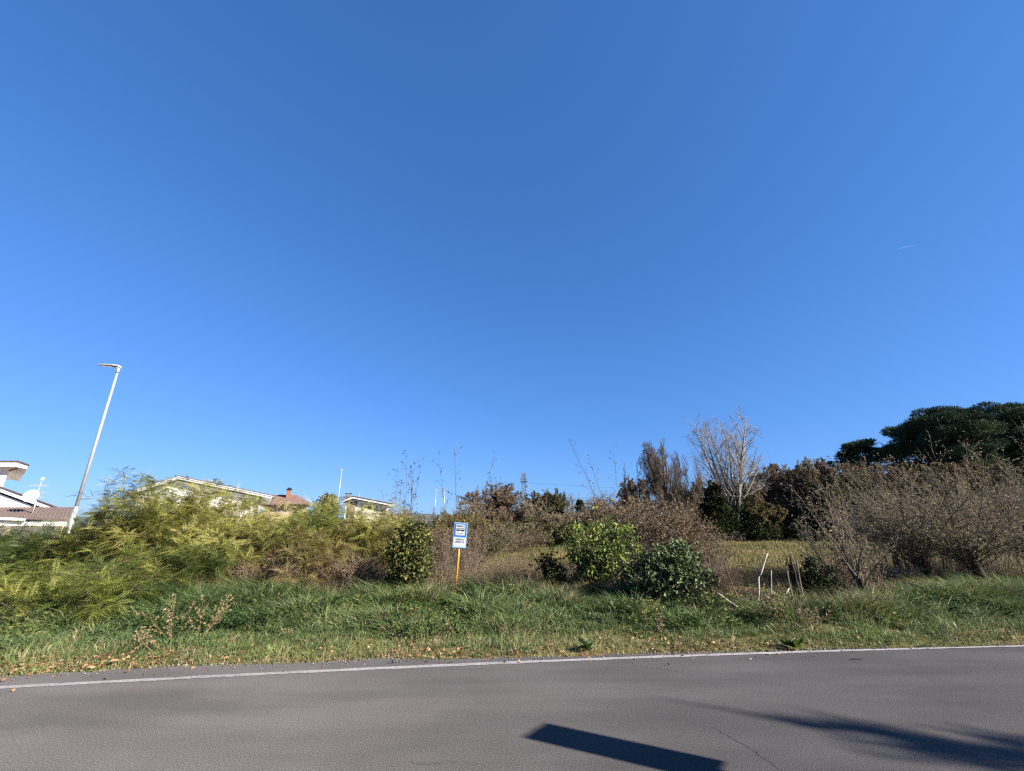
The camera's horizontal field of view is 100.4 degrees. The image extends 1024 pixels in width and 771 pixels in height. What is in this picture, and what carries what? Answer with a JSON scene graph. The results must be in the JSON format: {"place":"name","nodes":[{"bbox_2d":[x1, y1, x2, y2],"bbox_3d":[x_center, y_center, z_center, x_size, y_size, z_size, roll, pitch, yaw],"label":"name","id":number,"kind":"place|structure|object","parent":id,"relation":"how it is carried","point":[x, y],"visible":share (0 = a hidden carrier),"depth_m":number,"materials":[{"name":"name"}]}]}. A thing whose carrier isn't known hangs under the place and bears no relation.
{"place":"outdoors","nodes":[
{"label":"outdoors","id":0,"kind":"place"},
{"bbox_2d":[41,513,974,526],"bbox_3d":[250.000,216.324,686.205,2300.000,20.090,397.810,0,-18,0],"label":"hills","id":1,"kind":"structure","parent":0,"point":[414,515],"depth_m":555.21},
{"bbox_2d":[0,645,1023,770],"bbox_3d":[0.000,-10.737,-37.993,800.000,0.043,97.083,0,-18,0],"label":"road","id":2,"kind":"structure","parent":0,"point":[952,709],"depth_m":3.77,"materials":[{"name":"asphalt"}]},
{"bbox_2d":[0,645,1023,688],"bbox_3d":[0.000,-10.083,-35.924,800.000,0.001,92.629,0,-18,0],"label":"road marking","id":3,"kind":"object","parent":2,"relation":"on","point":[268,673],"visible":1,"depth_m":5.11,"materials":[{"name":"paint"}]},
{"bbox_2d":[0,527,1023,676],"bbox_3d":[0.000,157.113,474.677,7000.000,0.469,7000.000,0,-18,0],"label":"ground","id":4,"kind":"structure","parent":0,"point":[635,649],"depth_m":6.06,"materials":[{"name":"green plant"}]},
{"bbox_2d":[0,460,73,543],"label":"villa","id":5,"kind":"object","parent":4,"relation":"on","point":[14,506],"visible":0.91,"depth_m":23.12,"materials":[{"name":"paint"}]},
{"bbox_2d":[0,518,73,583],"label":"feathery shrub","id":6,"kind":"object","parent":4,"relation":"on","point":[24,556],"visible":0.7,"depth_m":10.68,"materials":[{"name":"green plant"}]},
{"bbox_2d":[0,518,96,580],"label":"feathery shrub","id":7,"kind":"object","parent":4,"relation":"on","point":[32,526],"visible":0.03,"depth_m":12.06,"materials":[{"name":"green plant"}]},
{"bbox_2d":[66,364,121,534],"bbox_3d":[-16.991,2.989,16.801,0.760,8.175,0.280,6,-19,-19],"label":"street lamp","id":8,"kind":"object","parent":4,"relation":"on","point":[76,506],"visible":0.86,"depth_m":17.07,"materials":[{"name":"metal"}]},
{"bbox_2d":[27,489,166,579],"bbox_3d":[-10.834,4.220,11.685,3.308,2.789,3.172,0,-18,0],"label":"feathery shrub","id":9,"kind":"object","parent":4,"relation":"on","point":[78,546],"visible":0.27,"depth_m":10.99,"materials":[{"name":"green plant"}]},
{"bbox_2d":[0,552,198,625],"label":"feathery shrub","id":10,"kind":"object","parent":4,"relation":"on","point":[59,585],"visible":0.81,"depth_m":7.78,"materials":[{"name":"green plant"}]},
{"bbox_2d":[61,474,199,565],"bbox_3d":[-10.415,4.155,12.028,3.328,3.145,2.880,0,-18,0],"label":"feathery shrub","id":11,"kind":"object","parent":4,"relation":"on","point":[107,498],"visible":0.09,"depth_m":11.58,"materials":[{"name":"green plant"}]},
{"bbox_2d":[132,626,158,650],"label":"dry weed","id":12,"kind":"object","parent":4,"relation":"on","point":[149,641],"visible":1,"depth_m":5.76,"materials":[{"name":"plant"}]},
{"bbox_2d":[62,465,232,575],"bbox_3d":[-9.413,3.763,11.350,3.783,3.214,3.704,13,-22,-34],"label":"feathery shrub","id":13,"kind":"object","parent":4,"relation":"on","point":[125,537],"visible":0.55,"depth_m":10.83,"materials":[{"name":"green plant"}]},
{"bbox_2d":[61,534,262,592],"bbox_3d":[-7.564,4.270,9.554,2.972,1.865,3.235,0,-18,0],"label":"feathery shrub","id":14,"kind":"object","parent":4,"relation":"on","point":[206,562],"visible":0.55,"depth_m":9.37,"materials":[{"name":"green plant"}]},
{"bbox_2d":[135,592,206,642],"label":"dry weed","id":15,"kind":"object","parent":4,"relation":"on","point":[170,618],"visible":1,"depth_m":6.24,"materials":[{"name":"plant"}]},
{"bbox_2d":[125,475,274,521],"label":"white house","id":16,"kind":"structure","parent":4,"relation":"on","point":[269,498],"depth_m":39.26,"materials":[{"name":"paint"}]},
{"bbox_2d":[152,478,272,552],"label":"feathery shrub","id":17,"kind":"object","parent":4,"relation":"on","point":[249,503],"visible":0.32,"depth_m":11.63,"materials":[{"name":"green plant"}]},
{"bbox_2d":[191,593,237,637],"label":"dry weed","id":18,"kind":"object","parent":4,"relation":"on","point":[219,611],"visible":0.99,"depth_m":6.66,"materials":[{"name":"plant"}]},
{"bbox_2d":[157,515,306,589],"bbox_3d":[-7.008,4.348,10.693,3.261,2.079,3.306,15,-24,-39],"label":"feathery shrub","id":19,"kind":"object","parent":4,"relation":"on","point":[208,543],"visible":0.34,"depth_m":10.23,"materials":[{"name":"green plant"}]},
{"bbox_2d":[201,496,316,579],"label":"feathery shrub","id":20,"kind":"object","parent":4,"relation":"on","point":[258,530],"visible":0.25,"depth_m":11.25,"materials":[{"name":"green plant"}]},
{"bbox_2d":[221,543,296,583],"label":"bramble","id":21,"kind":"object","parent":4,"relation":"on","point":[247,574],"visible":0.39,"depth_m":9.86,"materials":[{"name":"plant"}]},
{"bbox_2d":[260,488,310,526],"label":"orange roof house","id":22,"kind":"structure","parent":4,"relation":"on","point":[295,500],"depth_m":56.46,"materials":[{"name":"tile"}]},
{"bbox_2d":[233,490,361,560],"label":"feathery shrub","id":23,"kind":"object","parent":4,"relation":"on","point":[268,542],"visible":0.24,"depth_m":11.55,"materials":[{"name":"green plant"}]},
{"bbox_2d":[262,533,339,588],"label":"bramble","id":24,"kind":"object","parent":4,"relation":"on","point":[321,566],"visible":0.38,"depth_m":10.12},
{"bbox_2d":[243,517,380,588],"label":"feathery shrub","id":25,"kind":"object","parent":4,"relation":"on","point":[295,548],"visible":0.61,"depth_m":10.33,"materials":[{"name":"green plant"}]},
{"bbox_2d":[272,496,403,573],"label":"feathery shrub","id":26,"kind":"object","parent":4,"relation":"on","point":[327,523],"visible":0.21,"depth_m":11.48,"materials":[{"name":"green plant"}]},
{"bbox_2d":[314,542,390,591],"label":"bramble","id":27,"kind":"object","parent":4,"relation":"on","point":[349,572],"visible":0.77,"depth_m":10.22,"materials":[{"name":"plant"}]},
{"bbox_2d":[301,491,423,580],"bbox_3d":[-4.183,4.363,12.170,3.691,2.579,3.287,0,-18,0],"label":"feathery shrub","id":28,"kind":"object","parent":4,"relation":"on","point":[385,535],"visible":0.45,"depth_m":11.71,"materials":[{"name":"green plant"}]},
{"bbox_2d":[342,493,391,526],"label":"house","id":29,"kind":"structure","parent":4,"relation":"on","point":[353,500],"depth_m":82.73,"materials":[{"name":"concrete"}]},
{"bbox_2d":[381,518,436,590],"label":"ivy bush","id":30,"kind":"object","parent":4,"relation":"on","point":[410,546],"visible":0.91,"depth_m":9.84,"materials":[{"name":"green plant"}]},
{"bbox_2d":[397,451,423,519],"bbox_3d":[-3.084,3.885,13.030,0.897,4.029,1.554,6,-19,-19],"label":"sapling","id":31,"kind":"object","parent":4,"relation":"on","point":[413,497],"visible":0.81,"depth_m":13.27,"materials":[{"name":"brown plant"}]},
{"bbox_2d":[419,552,460,589],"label":"bramble","id":32,"kind":"object","parent":4,"relation":"on","point":[435,573],"visible":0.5,"depth_m":10.44,"materials":[{"name":"brown plant"}]},
{"bbox_2d":[408,508,486,552],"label":"thicket bush","id":33,"kind":"object","parent":4,"relation":"on","point":[440,528],"visible":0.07,"depth_m":16.50,"materials":[{"name":"brown plant"}]},
{"bbox_2d":[422,523,488,575],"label":"thicket bush","id":34,"kind":"object","parent":4,"relation":"on","point":[471,539],"visible":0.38,"depth_m":13.81,"materials":[{"name":"brown plant"}]},
{"bbox_2d":[426,533,489,582],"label":"bramble","id":35,"kind":"object","parent":4,"relation":"on","point":[464,560],"visible":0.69,"depth_m":11.81,"materials":[{"name":"brown plant"}]},
{"bbox_2d":[452,522,467,589],"bbox_3d":[-1.287,4.224,10.102,0.325,1.861,0.075,2,-18,3],"label":"bus stop sign","id":36,"kind":"object","parent":4,"relation":"on","point":[459,535],"visible":0.99,"depth_m":10.25,"materials":[{"name":"metal"}]},
{"bbox_2d":[421,507,501,538],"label":"thicket bush","id":37,"kind":"object","parent":4,"relation":"on","point":[463,520],"visible":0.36,"depth_m":43.91,"materials":[{"name":"brown plant"}]},
{"bbox_2d":[452,498,488,518],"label":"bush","id":38,"kind":"object","parent":4,"relation":"on","point":[467,506],"visible":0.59,"depth_m":81.91,"materials":[{"name":"brown plant"}]},
{"bbox_2d":[437,522,521,561],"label":"thicket bush","id":39,"kind":"object","parent":4,"relation":"on","point":[497,546],"visible":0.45,"depth_m":20.39,"materials":[{"name":"brown plant"}]},
{"bbox_2d":[457,490,505,519],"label":"tree","id":40,"kind":"object","parent":4,"relation":"on","point":[468,495],"visible":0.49,"depth_m":87.67,"materials":[{"name":"brown plant"}]},
{"bbox_2d":[482,508,513,524],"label":"thicket bush","id":41,"kind":"object","parent":4,"relation":"on","point":[490,516],"visible":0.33,"depth_m":67.63,"materials":[{"name":"brown plant"}]},
{"bbox_2d":[483,479,516,513],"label":"tree","id":42,"kind":"object","parent":4,"relation":"on","point":[508,488],"visible":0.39,"depth_m":91.22,"materials":[{"name":"brown plant"}]},
{"bbox_2d":[484,481,524,516],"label":"tree","id":43,"kind":"object","parent":4,"relation":"on","point":[508,502],"visible":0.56,"depth_m":87.93,"materials":[{"name":"brown plant"}]},
{"bbox_2d":[473,556,544,581],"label":"bramble","id":44,"kind":"object","parent":4,"relation":"on","point":[510,573],"visible":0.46,"depth_m":11.33,"materials":[{"name":"brown plant"}]},
{"bbox_2d":[0,592,1019,690],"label":"fallen leaves","id":45,"kind":"object","parent":4,"relation":"on","point":[199,653],"depth_m":5.54,"materials":[{"name":"plant"}]},
{"bbox_2d":[0,577,1023,640],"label":"undergrowth","id":46,"kind":"object","parent":4,"relation":"on","point":[409,629],"visible":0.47,"depth_m":7.30,"materials":[{"name":"green plant"}]},
{"bbox_2d":[0,547,1023,618],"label":"dead grass","id":47,"kind":"structure","parent":4,"relation":"on","point":[777,571],"depth_m":10.26,"materials":[{"name":"beige plant"}]},
{"bbox_2d":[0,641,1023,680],"bbox_3d":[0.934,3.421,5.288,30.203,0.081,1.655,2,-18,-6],"label":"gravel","id":48,"kind":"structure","parent":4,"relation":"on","point":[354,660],"depth_m":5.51,"materials":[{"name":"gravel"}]},
{"bbox_2d":[496,505,527,525],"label":"tree","id":49,"kind":"object","parent":4,"relation":"on","point":[519,516],"visible":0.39,"depth_m":83.29,"materials":[{"name":"brown plant"}]},
{"bbox_2d":[472,521,552,551],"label":"thicket bush","id":50,"kind":"object","parent":4,"relation":"on","point":[531,540],"visible":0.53,"depth_m":27.60,"materials":[{"name":"brown plant"}]},
{"bbox_2d":[514,493,558,519],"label":"tree","id":51,"kind":"object","parent":4,"relation":"on","point":[531,512],"visible":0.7,"depth_m":80.67,"materials":[{"name":"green plant"}]},
{"bbox_2d":[515,490,559,515],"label":"tree","id":52,"kind":"object","parent":4,"relation":"on","point":[535,498],"visible":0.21,"depth_m":85.75,"materials":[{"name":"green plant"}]},
{"bbox_2d":[499,520,586,546],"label":"thicket bush","id":53,"kind":"object","parent":4,"relation":"on","point":[557,537],"visible":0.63,"depth_m":34.06,"materials":[{"name":"brown plant"}]},
{"bbox_2d":[527,542,575,587],"bbox_3d":[0.897,4.492,10.374,0.989,1.330,1.067,11,-21,-30],"label":"ivy stump","id":54,"kind":"object","parent":4,"relation":"on","point":[548,566],"visible":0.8,"depth_m":10.34,"materials":[{"name":"green plant"}]},
{"bbox_2d":[536,488,569,519],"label":"tree","id":55,"kind":"object","parent":4,"relation":"on","point":[560,504],"visible":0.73,"depth_m":83.63,"materials":[{"name":"green plant"}]},
{"bbox_2d":[539,509,573,523],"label":"thicket bush","id":56,"kind":"object","parent":4,"relation":"on","point":[559,518],"visible":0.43,"depth_m":67.72,"materials":[{"name":"brown plant"}]},
{"bbox_2d":[553,504,647,587],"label":"green bush","id":57,"kind":"object","parent":4,"relation":"on","point":[588,561],"visible":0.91,"depth_m":10.21,"materials":[{"name":"green plant"}]},
{"bbox_2d":[566,501,643,544],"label":"thicket bush","id":58,"kind":"object","parent":4,"relation":"on","point":[610,512],"visible":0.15,"depth_m":38.48,"materials":[{"name":"brown plant"}]},
{"bbox_2d":[616,477,659,529],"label":"autumn tree","id":59,"kind":"object","parent":4,"relation":"on","point":[621,494],"visible":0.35,"depth_m":49.74,"materials":[{"name":"brown plant"}]},
{"bbox_2d":[592,491,733,567],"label":"russet bush","id":60,"kind":"object","parent":4,"relation":"on","point":[647,532],"visible":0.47,"depth_m":13.12,"materials":[{"name":"brown plant"}]},
{"bbox_2d":[623,438,703,529],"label":"bare oak","id":61,"kind":"object","parent":4,"relation":"on","point":[655,479],"visible":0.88,"depth_m":44.06,"materials":[{"name":"brown plant"}]},
{"bbox_2d":[614,536,720,605],"bbox_3d":[3.207,4.024,8.986,2.112,1.594,1.365,0,-18,0],"label":"ivy mound","id":62,"kind":"object","parent":4,"relation":"on","point":[672,570],"visible":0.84,"depth_m":8.82,"materials":[{"name":"green plant"}]},
{"bbox_2d":[689,499,728,540],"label":"evergreen tree","id":63,"kind":"object","parent":4,"relation":"on","point":[719,521],"visible":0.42,"depth_m":45.90,"materials":[{"name":"green plant"}]},
{"bbox_2d":[687,549,744,597],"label":"bramble","id":64,"kind":"object","parent":4,"relation":"on","point":[726,582],"visible":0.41,"depth_m":8.86,"materials":[{"name":"brown plant"}]},
{"bbox_2d":[693,520,750,571],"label":"russet bush","id":65,"kind":"object","parent":4,"relation":"on","point":[722,548],"visible":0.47,"depth_m":14.11,"materials":[{"name":"brown plant"}]},
{"bbox_2d":[698,479,748,537],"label":"fir tree","id":66,"kind":"object","parent":4,"relation":"on","point":[713,491],"visible":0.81,"depth_m":46.49,"materials":[{"name":"green plant"}]},
{"bbox_2d":[682,406,774,541],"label":"bare poplar","id":67,"kind":"object","parent":4,"relation":"on","point":[733,492],"visible":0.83,"depth_m":48.80,"materials":[{"name":"grey plant"}]},
{"bbox_2d":[438,531,1023,588],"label":"field grass","id":68,"kind":"structure","parent":4,"relation":"on","point":[755,558],"depth_m":23.62,"materials":[{"name":"plant"}]},
{"bbox_2d":[725,480,766,507],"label":"autumn tree","id":69,"kind":"object","parent":4,"relation":"on","point":[757,495],"visible":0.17,"depth_m":49.98,"materials":[{"name":"brown plant"}]},
{"bbox_2d":[730,495,776,541],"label":"evergreen tree","id":70,"kind":"object","parent":4,"relation":"on","point":[752,502],"visible":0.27,"depth_m":46.72,"materials":[{"name":"green plant"}]},
{"bbox_2d":[732,581,793,600],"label":"bramble","id":71,"kind":"object","parent":4,"relation":"on","point":[745,592],"visible":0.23,"depth_m":9.36,"materials":[{"name":"brown plant"}]},
{"bbox_2d":[740,502,788,535],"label":"autumn tree","id":72,"kind":"object","parent":4,"relation":"on","point":[774,513],"visible":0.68,"depth_m":46.37,"materials":[{"name":"brown plant"}]},
{"bbox_2d":[745,519,783,541],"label":"evergreen tree","id":73,"kind":"object","parent":4,"relation":"on","point":[775,533],"visible":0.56,"depth_m":45.74,"materials":[{"name":"green plant"}]},
{"bbox_2d":[744,463,785,506],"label":"autumn tree","id":74,"kind":"object","parent":4,"relation":"on","point":[770,484],"visible":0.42,"depth_m":55.03,"materials":[{"name":"brown plant"}]},
{"bbox_2d":[759,583,784,622],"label":"dry weed","id":75,"kind":"object","parent":4,"relation":"on","point":[775,604],"visible":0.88,"depth_m":7.00,"materials":[{"name":"plant"}]},
{"bbox_2d":[769,499,803,540],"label":"evergreen tree","id":76,"kind":"object","parent":4,"relation":"on","point":[788,532],"visible":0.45,"depth_m":47.27,"materials":[{"name":"green plant"}]},
{"bbox_2d":[766,464,820,537],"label":"autumn tree","id":77,"kind":"object","parent":4,"relation":"on","point":[794,478],"visible":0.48,"depth_m":54.18,"materials":[{"name":"brown plant"}]},
{"bbox_2d":[781,591,831,633],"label":"dry weed","id":78,"kind":"object","parent":4,"relation":"on","point":[799,610],"visible":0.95,"depth_m":6.67,"materials":[{"name":"plant"}]},
{"bbox_2d":[777,552,845,599],"bbox_3d":[6.235,4.065,8.828,1.419,1.177,1.150,15,-24,-39],"label":"ivy stump","id":79,"kind":"object","parent":4,"relation":"on","point":[814,583],"visible":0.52,"depth_m":8.80,"materials":[{"name":"green plant"}]},
{"bbox_2d":[785,486,842,540],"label":"evergreen tree","id":80,"kind":"object","parent":4,"relation":"on","point":[814,523],"visible":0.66,"depth_m":47.19,"materials":[{"name":"green plant"}]},
{"bbox_2d":[793,456,843,538],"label":"autumn tree","id":81,"kind":"object","parent":4,"relation":"on","point":[802,471],"visible":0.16,"depth_m":52.83,"materials":[{"name":"brown plant"}]},
{"bbox_2d":[805,460,863,538],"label":"autumn tree","id":82,"kind":"object","parent":4,"relation":"on","point":[825,472],"visible":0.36,"depth_m":49.01,"materials":[{"name":"brown plant"}]},
{"bbox_2d":[775,473,895,593],"bbox_3d":[6.884,3.349,9.316,1.986,2.890,1.904,0,-18,0],"label":"pollard willow","id":83,"kind":"object","parent":4,"relation":"on","point":[856,573],"visible":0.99,"depth_m":9.21,"materials":[{"name":"brown plant"}]},
{"bbox_2d":[785,508,896,583],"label":"bare scrub","id":84,"kind":"object","parent":4,"relation":"on","point":[812,545],"visible":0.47,"depth_m":11.66,"materials":[{"name":"brown plant"}]},
{"bbox_2d":[820,481,876,540],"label":"evergreen tree","id":85,"kind":"object","parent":4,"relation":"on","point":[827,497],"visible":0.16,"depth_m":45.35,"materials":[{"name":"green plant"}]},
{"bbox_2d":[820,469,878,531],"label":"autumn tree","id":86,"kind":"object","parent":4,"relation":"on","point":[864,477],"visible":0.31,"depth_m":45.48,"materials":[{"name":"brown plant"}]},
{"bbox_2d":[813,536,894,595],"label":"bare scrub","id":87,"kind":"object","parent":4,"relation":"on","point":[846,579],"visible":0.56,"depth_m":9.38,"materials":[{"name":"brown plant"}]},
{"bbox_2d":[826,438,900,478],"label":"umbrella pine","id":88,"kind":"object","parent":4,"relation":"on","point":[866,448],"visible":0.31,"depth_m":64.84,"materials":[{"name":"green plant"}]},
{"bbox_2d":[849,461,891,496],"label":"autumn tree","id":89,"kind":"object","parent":4,"relation":"on","point":[855,469],"visible":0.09,"depth_m":50.50,"materials":[{"name":"brown plant"}]},
{"bbox_2d":[818,490,939,579],"bbox_3d":[11.086,4.463,12.681,2.502,2.699,2.918,11,-21,-31],"label":"bare scrub","id":90,"kind":"object","parent":4,"relation":"on","point":[885,552],"visible":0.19,"depth_m":12.54,"materials":[{"name":"brown plant"}]},
{"bbox_2d":[785,458,997,572],"bbox_3d":[12.831,4.605,14.994,5.497,4.049,4.542,0,-18,0],"label":"pollard willow","id":91,"kind":"object","parent":4,"relation":"on","point":[863,500],"visible":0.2,"depth_m":14.87,"materials":[{"name":"brown plant"}]},
{"bbox_2d":[872,466,928,516],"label":"autumn tree","id":92,"kind":"object","parent":4,"relation":"on","point":[920,481],"visible":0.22,"depth_m":44.02,"materials":[{"name":"brown plant"}]},
{"bbox_2d":[866,559,943,585],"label":"bramble","id":93,"kind":"object","parent":4,"relation":"on","point":[912,573],"visible":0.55,"depth_m":11.26,"materials":[{"name":"brown plant"}]},
{"bbox_2d":[797,418,1023,581],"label":"pollard willow","id":94,"kind":"object","parent":4,"relation":"on","point":[972,564],"visible":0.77,"depth_m":10.92,"materials":[{"name":"brown plant"}]},
{"bbox_2d":[810,451,1023,582],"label":"pollard willow","id":95,"kind":"object","parent":4,"relation":"on","point":[914,553],"visible":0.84,"depth_m":11.28,"materials":[{"name":"brown plant"}]},
{"bbox_2d":[867,482,986,577],"bbox_3d":[12.918,4.395,13.351,2.761,3.244,2.809,0,-18,0],"label":"bare scrub","id":96,"kind":"object","parent":4,"relation":"on","point":[946,564],"visible":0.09,"depth_m":12.84,"materials":[{"name":"brown plant"}]},
{"bbox_2d":[878,404,1011,526],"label":"umbrella pine","id":97,"kind":"object","parent":4,"relation":"on","point":[974,427],"visible":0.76,"depth_m":57.39,"materials":[{"name":"green plant"}]},
{"bbox_2d":[920,461,975,524],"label":"autumn tree","id":98,"kind":"object","parent":4,"relation":"on","point":[953,471],"visible":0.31,"depth_m":42.54,"materials":[{"name":"brown plant"}]},
{"bbox_2d":[875,415,1023,556],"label":"pollard willow","id":99,"kind":"object","parent":4,"relation":"on","point":[1000,503],"visible":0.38,"depth_m":12.66,"materials":[{"name":"brown plant"}]},
{"bbox_2d":[919,462,1023,574],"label":"bare scrub","id":100,"kind":"object","parent":4,"relation":"on","point":[1006,566],"visible":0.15,"depth_m":13.73,"materials":[{"name":"brown plant"}]},
{"bbox_2d":[938,508,1022,580],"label":"bare scrub","id":101,"kind":"object","parent":4,"relation":"on","point":[987,565],"visible":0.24,"depth_m":11.50,"materials":[{"name":"brown plant"}]},
{"bbox_2d":[963,400,1023,489],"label":"umbrella pine","id":102,"kind":"object","parent":4,"relation":"on","point":[1005,410],"visible":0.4,"depth_m":60.60,"materials":[{"name":"green plant"}]},
{"bbox_2d":[965,456,1023,524],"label":"autumn tree","id":103,"kind":"object","parent":4,"relation":"on","point":[998,477],"visible":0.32,"depth_m":42.51,"materials":[{"name":"brown plant"}]},
{"bbox_2d":[965,488,1023,573],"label":"bare scrub","id":104,"kind":"object","parent":4,"relation":"on","point":[1013,536],"visible":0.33,"depth_m":11.95,"materials":[{"name":"brown plant"}]},
{"bbox_2d":[0,0,1023,516],"label":"sky","id":105,"kind":"structure","parent":0,"point":[308,240],"materials":[{"name":"blue"}]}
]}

